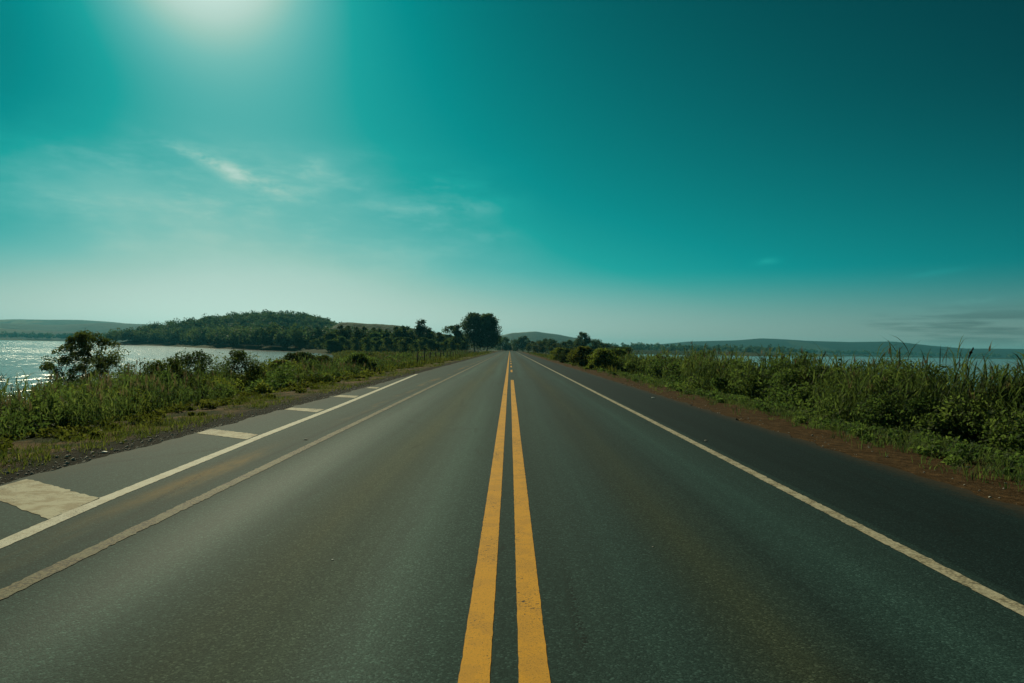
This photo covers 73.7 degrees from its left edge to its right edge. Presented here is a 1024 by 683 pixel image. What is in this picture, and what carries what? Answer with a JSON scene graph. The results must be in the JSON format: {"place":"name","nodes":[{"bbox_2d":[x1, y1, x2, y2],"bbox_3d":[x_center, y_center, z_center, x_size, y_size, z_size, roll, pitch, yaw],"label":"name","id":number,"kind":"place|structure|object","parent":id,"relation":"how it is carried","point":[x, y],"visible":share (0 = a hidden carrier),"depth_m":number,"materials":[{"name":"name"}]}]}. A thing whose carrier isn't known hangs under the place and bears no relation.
{"place":"outdoors","nodes":[
{"label":"outdoors","id":0,"kind":"place"},
{"bbox_2d":[0,319,117,324],"bbox_3d":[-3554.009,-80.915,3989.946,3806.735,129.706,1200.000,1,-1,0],"label":"hill","id":1,"kind":"structure","parent":0,"point":[41,322],"depth_m":3838.03,"materials":[{"name":"green plant"}]},
{"bbox_2d":[0,329,127,340],"bbox_3d":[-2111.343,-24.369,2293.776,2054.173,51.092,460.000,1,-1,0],"label":"hill","id":2,"kind":"structure","parent":0,"point":[24,331],"depth_m":2223.38,"materials":[{"name":"green plant"}]},
{"bbox_2d":[0,323,148,332],"bbox_3d":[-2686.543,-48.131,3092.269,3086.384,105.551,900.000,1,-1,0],"label":"hill","id":3,"kind":"structure","parent":0,"point":[100,327],"depth_m":2936.46,"materials":[{"name":"green plant"}]},
{"bbox_2d":[114,323,311,345],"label":"hill","id":4,"kind":"structure","parent":0,"point":[131,342],"depth_m":667.79,"materials":[{"name":"green plant"}]},
{"bbox_2d":[0,352,491,477],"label":"verge grass","id":5,"kind":"structure","parent":0,"point":[112,433],"depth_m":13.34,"materials":[{"name":"green plant"}]},
{"bbox_2d":[329,322,498,350],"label":"hill","id":6,"kind":"structure","parent":0,"point":[371,326],"depth_m":617.38,"materials":[{"name":"green plant"}]},
{"bbox_2d":[0,350,1023,682],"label":"road","id":7,"kind":"structure","parent":0,"point":[504,518],"depth_m":5.35,"materials":[{"name":"grey asphalt"}]},
{"bbox_2d":[0,339,1023,505],"bbox_3d":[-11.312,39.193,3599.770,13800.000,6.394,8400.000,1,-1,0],"label":"ground","id":8,"kind":"structure","parent":0,"point":[994,490],"depth_m":13.57,"materials":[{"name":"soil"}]},
{"bbox_2d":[0,398,23,432],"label":"bush","id":9,"kind":"object","parent":8,"relation":"on","point":[4,404],"visible":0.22,"depth_m":14.02,"materials":[{"name":"green plant"}]},
{"bbox_2d":[22,381,80,399],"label":"bush","id":10,"kind":"object","parent":8,"relation":"on","point":[74,384],"visible":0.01,"depth_m":20.82,"materials":[{"name":"green plant"}]},
{"bbox_2d":[0,331,119,340],"bbox_3d":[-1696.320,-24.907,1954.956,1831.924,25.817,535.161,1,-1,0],"label":"forest","id":11,"kind":"object","parent":8,"relation":"on","point":[47,335],"visible":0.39,"depth_m":2009.05,"materials":[{"name":"green plant"}]},
{"bbox_2d":[21,328,136,393],"bbox_3d":[-20.471,1.577,32.903,4.875,4.424,5.142,1,-1,0],"label":"lakeside shrub","id":12,"kind":"object","parent":8,"relation":"on","point":[81,341],"visible":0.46,"depth_m":32.57,"materials":[{"name":"green plant"}]},
{"bbox_2d":[39,383,125,414],"bbox_3d":[-12.092,1.866,19.350,2.684,1.405,2.896,1,-1,31],"label":"bush","id":13,"kind":"object","parent":8,"relation":"on","point":[105,392],"visible":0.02,"depth_m":19.40,"materials":[{"name":"green plant"}]},
{"bbox_2d":[138,357,199,387],"bbox_3d":[-12.681,1.558,24.997,2.449,2.002,1.934,2,-1,-44],"label":"bush","id":14,"kind":"object","parent":8,"relation":"on","point":[171,363],"visible":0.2,"depth_m":24.86,"materials":[{"name":"green plant"}]},
{"bbox_2d":[167,348,221,377],"bbox_3d":[-13.554,1.496,28.623,3.042,2.446,2.497,1,-1,37],"label":"bush","id":15,"kind":"object","parent":8,"relation":"on","point":[187,358],"visible":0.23,"depth_m":28.30,"materials":[{"name":"green plant"}]},
{"bbox_2d":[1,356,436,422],"bbox_3d":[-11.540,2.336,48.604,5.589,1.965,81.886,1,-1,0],"label":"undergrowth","id":16,"kind":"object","parent":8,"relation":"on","point":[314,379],"visible":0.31,"depth_m":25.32,"materials":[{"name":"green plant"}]},
{"bbox_2d":[191,374,247,396],"bbox_3d":[-11.893,1.898,26.897,2.757,1.215,2.699,1,-1,35],"label":"bush","id":17,"kind":"object","parent":8,"relation":"on","point":[216,379],"visible":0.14,"depth_m":26.87,"materials":[{"name":"green plant"}]},
{"bbox_2d":[0,358,456,451],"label":"undergrowth","id":18,"kind":"object","parent":8,"relation":"on","point":[156,415],"visible":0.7,"depth_m":16.32,"materials":[{"name":"green plant"}]},
{"bbox_2d":[0,348,476,439],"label":"tall grass","id":19,"kind":"structure","parent":8,"relation":"on","point":[101,397],"depth_m":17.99,"materials":[{"name":"green plant"}]},
{"bbox_2d":[202,349,277,392],"bbox_3d":[-12.400,1.438,31.113,3.820,2.255,3.203,1,-1,7],"label":"bush","id":20,"kind":"object","parent":8,"relation":"on","point":[238,357],"visible":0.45,"depth_m":30.64,"materials":[{"name":"green plant"}]},
{"bbox_2d":[103,309,390,347],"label":"forest","id":21,"kind":"object","parent":8,"relation":"on","point":[263,327],"visible":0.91,"depth_m":659.07,"materials":[{"name":"green plant"}]},
{"bbox_2d":[251,358,304,382],"bbox_3d":[-12.194,1.731,35.957,3.127,1.736,2.739,1,-1,-9],"label":"bush","id":22,"kind":"object","parent":8,"relation":"on","point":[279,362],"visible":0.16,"depth_m":35.53,"materials":[{"name":"green plant"}]},
{"bbox_2d":[294,339,303,348],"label":"belt tree","id":23,"kind":"object","parent":8,"relation":"on","point":[298,343],"visible":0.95,"depth_m":369.60,"materials":[{"name":"green plant"}]},
{"bbox_2d":[279,351,322,364],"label":"bush","id":24,"kind":"object","parent":8,"relation":"on","point":[301,355],"visible":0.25,"depth_m":39.44,"materials":[{"name":"green plant"}]},
{"bbox_2d":[297,339,306,348],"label":"belt tree","id":25,"kind":"object","parent":8,"relation":"on","point":[302,344],"visible":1,"depth_m":369.82,"materials":[{"name":"green plant"}]},
{"bbox_2d":[303,339,312,348],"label":"belt tree","id":26,"kind":"object","parent":8,"relation":"on","point":[308,343],"visible":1,"depth_m":372.06,"materials":[{"name":"green plant"}]},
{"bbox_2d":[309,340,316,348],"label":"belt tree","id":27,"kind":"object","parent":8,"relation":"on","point":[313,343],"visible":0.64,"depth_m":374.44,"materials":[{"name":"green plant"}]},
{"bbox_2d":[313,337,324,348],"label":"belt tree","id":28,"kind":"object","parent":8,"relation":"on","point":[319,341],"visible":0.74,"depth_m":348.44,"materials":[{"name":"green plant"}]},
{"bbox_2d":[314,353,337,366],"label":"bush","id":29,"kind":"object","parent":8,"relation":"on","point":[324,358],"visible":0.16,"depth_m":44.07,"materials":[{"name":"green plant"}]},
{"bbox_2d":[320,332,337,347],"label":"belt tree","id":30,"kind":"object","parent":8,"relation":"on","point":[326,334],"visible":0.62,"depth_m":301.71,"materials":[{"name":"green plant"}]},
{"bbox_2d":[323,333,338,348],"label":"belt tree","id":31,"kind":"object","parent":8,"relation":"on","point":[330,336],"visible":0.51,"depth_m":299.62,"materials":[{"name":"green plant"}]},
{"bbox_2d":[325,339,336,351],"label":"belt tree","id":32,"kind":"object","parent":8,"relation":"on","point":[329,343],"visible":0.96,"depth_m":295.18,"materials":[{"name":"green plant"}]},
{"bbox_2d":[331,336,345,350],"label":"belt tree","id":33,"kind":"object","parent":8,"relation":"on","point":[338,345],"visible":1,"depth_m":294.46,"materials":[{"name":"green plant"}]},
{"bbox_2d":[338,334,349,349],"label":"belt tree","id":34,"kind":"object","parent":8,"relation":"on","point":[348,338],"visible":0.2,"depth_m":308.88,"materials":[{"name":"green plant"}]},
{"bbox_2d":[335,325,353,342],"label":"belt tree","id":35,"kind":"object","parent":8,"relation":"on","point":[345,331],"visible":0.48,"depth_m":311.95,"materials":[{"name":"green plant"}]},
{"bbox_2d":[343,337,355,349],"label":"belt tree","id":36,"kind":"object","parent":8,"relation":"on","point":[347,342],"visible":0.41,"depth_m":294.37,"materials":[{"name":"green plant"}]},
{"bbox_2d":[350,337,363,351],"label":"belt tree","id":37,"kind":"object","parent":8,"relation":"on","point":[355,340],"visible":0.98,"depth_m":282.85,"materials":[{"name":"green plant"}]},
{"bbox_2d":[338,352,377,370],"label":"bush","id":38,"kind":"object","parent":8,"relation":"on","point":[361,356],"visible":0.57,"depth_m":49.40,"materials":[{"name":"green plant"}]},
{"bbox_2d":[349,326,368,347],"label":"belt tree","id":39,"kind":"object","parent":8,"relation":"on","point":[359,333],"visible":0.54,"depth_m":300.61,"materials":[{"name":"green plant"}]},
{"bbox_2d":[350,351,383,360],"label":"bush","id":40,"kind":"object","parent":8,"relation":"on","point":[370,354],"visible":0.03,"depth_m":65.54,"materials":[{"name":"green plant"}]},
{"bbox_2d":[361,337,374,351],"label":"belt tree","id":41,"kind":"object","parent":8,"relation":"on","point":[366,341],"visible":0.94,"depth_m":274.15,"materials":[{"name":"green plant"}]},
{"bbox_2d":[368,332,381,349],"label":"belt tree","id":42,"kind":"object","parent":8,"relation":"on","point":[373,334],"visible":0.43,"depth_m":301.46,"materials":[{"name":"green plant"}]},
{"bbox_2d":[367,328,383,346],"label":"belt tree","id":43,"kind":"object","parent":8,"relation":"on","point":[375,330],"visible":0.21,"depth_m":315.19,"materials":[{"name":"green plant"}]},
{"bbox_2d":[370,337,383,350],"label":"belt tree","id":44,"kind":"object","parent":8,"relation":"on","point":[376,338],"visible":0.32,"depth_m":290.22,"materials":[{"name":"green plant"}]},
{"bbox_2d":[373,340,383,351],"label":"belt tree","id":45,"kind":"object","parent":8,"relation":"on","point":[378,343],"visible":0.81,"depth_m":282.60,"materials":[{"name":"green plant"}]},
{"bbox_2d":[377,329,389,343],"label":"belt tree","id":46,"kind":"object","parent":8,"relation":"on","point":[385,331],"visible":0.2,"depth_m":317.64,"materials":[{"name":"green plant"}]},
{"bbox_2d":[378,337,395,351],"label":"belt tree","id":47,"kind":"object","parent":8,"relation":"on","point":[387,341],"visible":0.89,"depth_m":276.78,"materials":[{"name":"green plant"}]},
{"bbox_2d":[389,326,408,345],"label":"belt tree","id":48,"kind":"object","parent":8,"relation":"on","point":[396,333],"visible":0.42,"depth_m":309.42,"materials":[{"name":"green plant"}]},
{"bbox_2d":[393,337,406,352],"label":"belt tree","id":49,"kind":"object","parent":8,"relation":"on","point":[395,339],"visible":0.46,"depth_m":272.58,"materials":[{"name":"green plant"}]},
{"bbox_2d":[394,325,415,336],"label":"belt tree","id":50,"kind":"object","parent":8,"relation":"on","point":[410,332],"visible":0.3,"depth_m":312.67,"materials":[{"name":"green plant"}]},
{"bbox_2d":[396,337,414,352],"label":"belt tree","id":51,"kind":"object","parent":8,"relation":"on","point":[403,348],"visible":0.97,"depth_m":261.16,"materials":[{"name":"green plant"}]},
{"bbox_2d":[326,349,493,371],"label":"meadow grass","id":52,"kind":"structure","parent":8,"relation":"on","point":[346,352],"depth_m":116.80,"materials":[{"name":"green plant"}]},
{"bbox_2d":[405,335,416,351],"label":"belt tree","id":53,"kind":"object","parent":8,"relation":"on","point":[412,337],"visible":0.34,"depth_m":309.23,"materials":[{"name":"green plant"}]},
{"bbox_2d":[413,319,427,340],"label":"belt tree","id":54,"kind":"object","parent":8,"relation":"on","point":[419,327],"visible":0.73,"depth_m":304.58,"materials":[{"name":"green plant"}]},
{"bbox_2d":[416,337,428,351],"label":"belt tree","id":55,"kind":"object","parent":8,"relation":"on","point":[421,341],"visible":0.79,"depth_m":280.93,"materials":[{"name":"green plant"}]},
{"bbox_2d":[418,329,436,349],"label":"belt tree","id":56,"kind":"object","parent":8,"relation":"on","point":[428,335],"visible":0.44,"depth_m":301.67,"materials":[{"name":"green plant"}]},
{"bbox_2d":[423,339,439,352],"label":"belt tree","id":57,"kind":"object","parent":8,"relation":"on","point":[430,342],"visible":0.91,"depth_m":281.50,"materials":[{"name":"green plant"}]},
{"bbox_2d":[431,341,440,352],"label":"belt tree","id":58,"kind":"object","parent":8,"relation":"on","point":[438,345],"visible":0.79,"depth_m":282.37,"materials":[{"name":"green plant"}]},
{"bbox_2d":[432,332,446,350],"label":"belt tree","id":59,"kind":"object","parent":8,"relation":"on","point":[439,338],"visible":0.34,"depth_m":304.57,"materials":[{"name":"green plant"}]},
{"bbox_2d":[439,340,449,351],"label":"belt tree","id":60,"kind":"object","parent":8,"relation":"on","point":[444,344],"visible":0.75,"depth_m":288.43,"materials":[{"name":"green plant"}]},
{"bbox_2d":[417,350,478,362],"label":"wire fence","id":61,"kind":"object","parent":8,"relation":"on","point":[470,351],"visible":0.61,"depth_m":99.87,"materials":[{"name":"grey metal"}]},
{"bbox_2d":[441,325,454,337],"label":"tall tree","id":62,"kind":"object","parent":8,"relation":"on","point":[448,328],"visible":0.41,"depth_m":344.85,"materials":[{"name":"green plant"}]},
{"bbox_2d":[447,341,459,351],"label":"belt tree","id":63,"kind":"object","parent":8,"relation":"on","point":[453,344],"visible":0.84,"depth_m":282.27,"materials":[{"name":"green plant"}]},
{"bbox_2d":[448,336,463,350],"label":"belt tree","id":64,"kind":"object","parent":8,"relation":"on","point":[459,348],"visible":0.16,"depth_m":323.48,"materials":[{"name":"green plant"}]},
{"bbox_2d":[449,324,464,346],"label":"belt tree","id":65,"kind":"object","parent":8,"relation":"on","point":[456,332],"visible":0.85,"depth_m":309.63,"materials":[{"name":"green plant"}]},
{"bbox_2d":[459,333,470,350],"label":"belt tree","id":66,"kind":"object","parent":8,"relation":"on","point":[467,339],"visible":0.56,"depth_m":333.94,"materials":[{"name":"green plant"}]},
{"bbox_2d":[458,312,488,350],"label":"tall tree","id":67,"kind":"object","parent":8,"relation":"on","point":[469,322],"visible":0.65,"depth_m":347.58,"materials":[{"name":"green plant"}]},
{"bbox_2d":[472,313,502,350],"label":"tall tree","id":68,"kind":"object","parent":8,"relation":"on","point":[490,338],"visible":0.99,"depth_m":344.76,"materials":[{"name":"green plant"}]},
{"bbox_2d":[495,337,511,350],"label":"roadside tree","id":69,"kind":"object","parent":8,"relation":"on","point":[505,340],"visible":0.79,"depth_m":559.84,"materials":[{"name":"green plant"}]},
{"bbox_2d":[510,338,525,350],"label":"roadside tree","id":70,"kind":"object","parent":8,"relation":"on","point":[519,340],"visible":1,"depth_m":538.16,"materials":[{"name":"green plant"}]},
{"bbox_2d":[513,336,528,351],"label":"roadside tree","id":71,"kind":"object","parent":8,"relation":"on","point":[523,338],"visible":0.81,"depth_m":541.08,"materials":[{"name":"green plant"}]},
{"bbox_2d":[526,341,537,351],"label":"roadside tree","id":72,"kind":"object","parent":8,"relation":"on","point":[528,347],"visible":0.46,"depth_m":402.42,"materials":[{"name":"green plant"}]},
{"bbox_2d":[531,342,546,353],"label":"roadside tree","id":73,"kind":"object","parent":8,"relation":"on","point":[540,349],"visible":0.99,"depth_m":356.45,"materials":[{"name":"green plant"}]},
{"bbox_2d":[544,339,558,353],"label":"roadside tree","id":74,"kind":"object","parent":8,"relation":"on","point":[551,341],"visible":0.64,"depth_m":386.23,"materials":[{"name":"green plant"}]},
{"bbox_2d":[548,343,562,352],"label":"roadside tree","id":75,"kind":"object","parent":8,"relation":"on","point":[554,345],"visible":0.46,"depth_m":336.75,"materials":[{"name":"green plant"}]},
{"bbox_2d":[547,347,566,360],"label":"bush","id":76,"kind":"object","parent":8,"relation":"on","point":[558,350],"visible":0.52,"depth_m":107.63,"materials":[{"name":"green plant"}]},
{"bbox_2d":[555,341,566,347],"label":"roadside tree","id":77,"kind":"object","parent":8,"relation":"on","point":[563,343],"visible":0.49,"depth_m":371.32,"materials":[{"name":"green plant"}]},
{"bbox_2d":[563,340,572,349],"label":"roadside tree","id":78,"kind":"object","parent":8,"relation":"on","point":[569,342],"visible":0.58,"depth_m":370.69,"materials":[{"name":"green plant"}]},
{"bbox_2d":[557,348,581,362],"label":"bush","id":79,"kind":"object","parent":8,"relation":"on","point":[563,357],"visible":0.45,"depth_m":89.69,"materials":[{"name":"green plant"}]},
{"bbox_2d":[566,346,593,366],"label":"bush","id":80,"kind":"object","parent":8,"relation":"on","point":[577,355],"visible":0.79,"depth_m":73.45,"materials":[{"name":"green plant"}]},
{"bbox_2d":[571,332,591,349],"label":"tall tree","id":81,"kind":"object","parent":8,"relation":"on","point":[585,341],"visible":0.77,"depth_m":338.70,"materials":[{"name":"green plant"}]},
{"bbox_2d":[526,352,653,376],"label":"meadow grass","id":82,"kind":"structure","parent":8,"relation":"on","point":[609,369],"depth_m":58.12,"materials":[{"name":"green plant"}]},
{"bbox_2d":[590,339,601,348],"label":"tall tree","id":83,"kind":"object","parent":8,"relation":"on","point":[595,342],"visible":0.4,"depth_m":344.08,"materials":[{"name":"green plant"}]},
{"bbox_2d":[592,342,604,347],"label":"roadside tree","id":84,"kind":"object","parent":8,"relation":"on","point":[602,345],"visible":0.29,"depth_m":351.49,"materials":[{"name":"green plant"}]},
{"bbox_2d":[583,347,620,369],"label":"bush","id":85,"kind":"object","parent":8,"relation":"on","point":[597,357],"visible":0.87,"depth_m":61.38,"materials":[{"name":"green plant"}]},
{"bbox_2d":[611,348,628,358],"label":"bush","id":86,"kind":"object","parent":8,"relation":"on","point":[616,351],"visible":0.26,"depth_m":67.57,"materials":[{"name":"green plant"}]},
{"bbox_2d":[613,346,636,354],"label":"tree","id":87,"kind":"object","parent":8,"relation":"on","point":[628,348],"visible":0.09,"depth_m":91.25,"materials":[{"name":"green plant"}]},
{"bbox_2d":[529,353,1023,490],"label":"verge grass","id":88,"kind":"structure","parent":8,"relation":"on","point":[907,435],"depth_m":13.98,"materials":[{"name":"green plant"}]},
{"bbox_2d":[551,335,1023,446],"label":"tall grass","id":89,"kind":"structure","parent":8,"relation":"on","point":[707,368],"depth_m":18.69,"materials":[{"name":"green plant"}]},
{"bbox_2d":[566,362,1023,479],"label":"undergrowth","id":90,"kind":"object","parent":8,"relation":"on","point":[959,456],"visible":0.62,"depth_m":13.98,"materials":[{"name":"green plant"}]},
{"bbox_2d":[774,368,834,402],"bbox_3d":[11.339,2.019,25.529,3.048,2.172,2.890,1,-1,11],"label":"bush","id":91,"kind":"object","parent":8,"relation":"on","point":[806,376],"visible":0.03,"depth_m":25.17,"materials":[{"name":"green plant"}]},
{"bbox_2d":[600,349,1023,454],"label":"undergrowth","id":92,"kind":"object","parent":8,"relation":"on","point":[935,422],"visible":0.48,"depth_m":18.60,"materials":[{"name":"green plant"}]},
{"bbox_2d":[742,348,1023,357],"bbox_3d":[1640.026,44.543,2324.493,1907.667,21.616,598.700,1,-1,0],"label":"forest","id":93,"kind":"object","parent":8,"relation":"on","point":[814,350],"visible":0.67,"depth_m":2493.19,"materials":[{"name":"green plant"}]},
{"bbox_2d":[964,347,973,383],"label":"tall weed","id":94,"kind":"object","parent":8,"relation":"on","point":[970,353],"visible":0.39,"depth_m":17.63,"materials":[{"name":"plant"}]},
{"bbox_2d":[953,378,1023,447],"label":"bush","id":95,"kind":"object","parent":8,"relation":"on","point":[986,406],"visible":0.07,"depth_m":15.85,"materials":[{"name":"green plant"}]},
{"bbox_2d":[0,340,1023,400],"bbox_3d":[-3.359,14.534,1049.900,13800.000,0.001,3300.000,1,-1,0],"label":"lake water","id":96,"kind":"structure","parent":0,"point":[17,357],"depth_m":213.36,"materials":[{"name":"grey liquid"}]},
{"bbox_2d":[0,0,1023,348],"label":"sky","id":97,"kind":"structure","parent":0,"point":[650,172],"materials":[{"name":"teal"}]},
{"bbox_2d":[502,331,579,346],"bbox_3d":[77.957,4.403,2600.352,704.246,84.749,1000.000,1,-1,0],"label":"hill","id":98,"kind":"structure","parent":0,"point":[534,336],"depth_m":2416.13,"materials":[{"name":"green plant"}]},
{"bbox_2d":[643,347,842,356],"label":"hill","id":99,"kind":"structure","parent":0,"point":[774,352],"depth_m":1336.74,"materials":[{"name":"green plant"}]},
{"bbox_2d":[587,342,800,352],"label":"forest","id":100,"kind":"object","parent":99,"relation":"on","point":[682,347],"visible":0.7,"depth_m":1329.95,"materials":[{"name":"green plant"}]},
{"bbox_2d":[642,338,1023,357],"bbox_3d":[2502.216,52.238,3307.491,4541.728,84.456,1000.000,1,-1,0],"label":"hill","id":101,"kind":"structure","parent":0,"point":[840,346],"depth_m":3087.68,"materials":[{"name":"green plant"}]}
]}

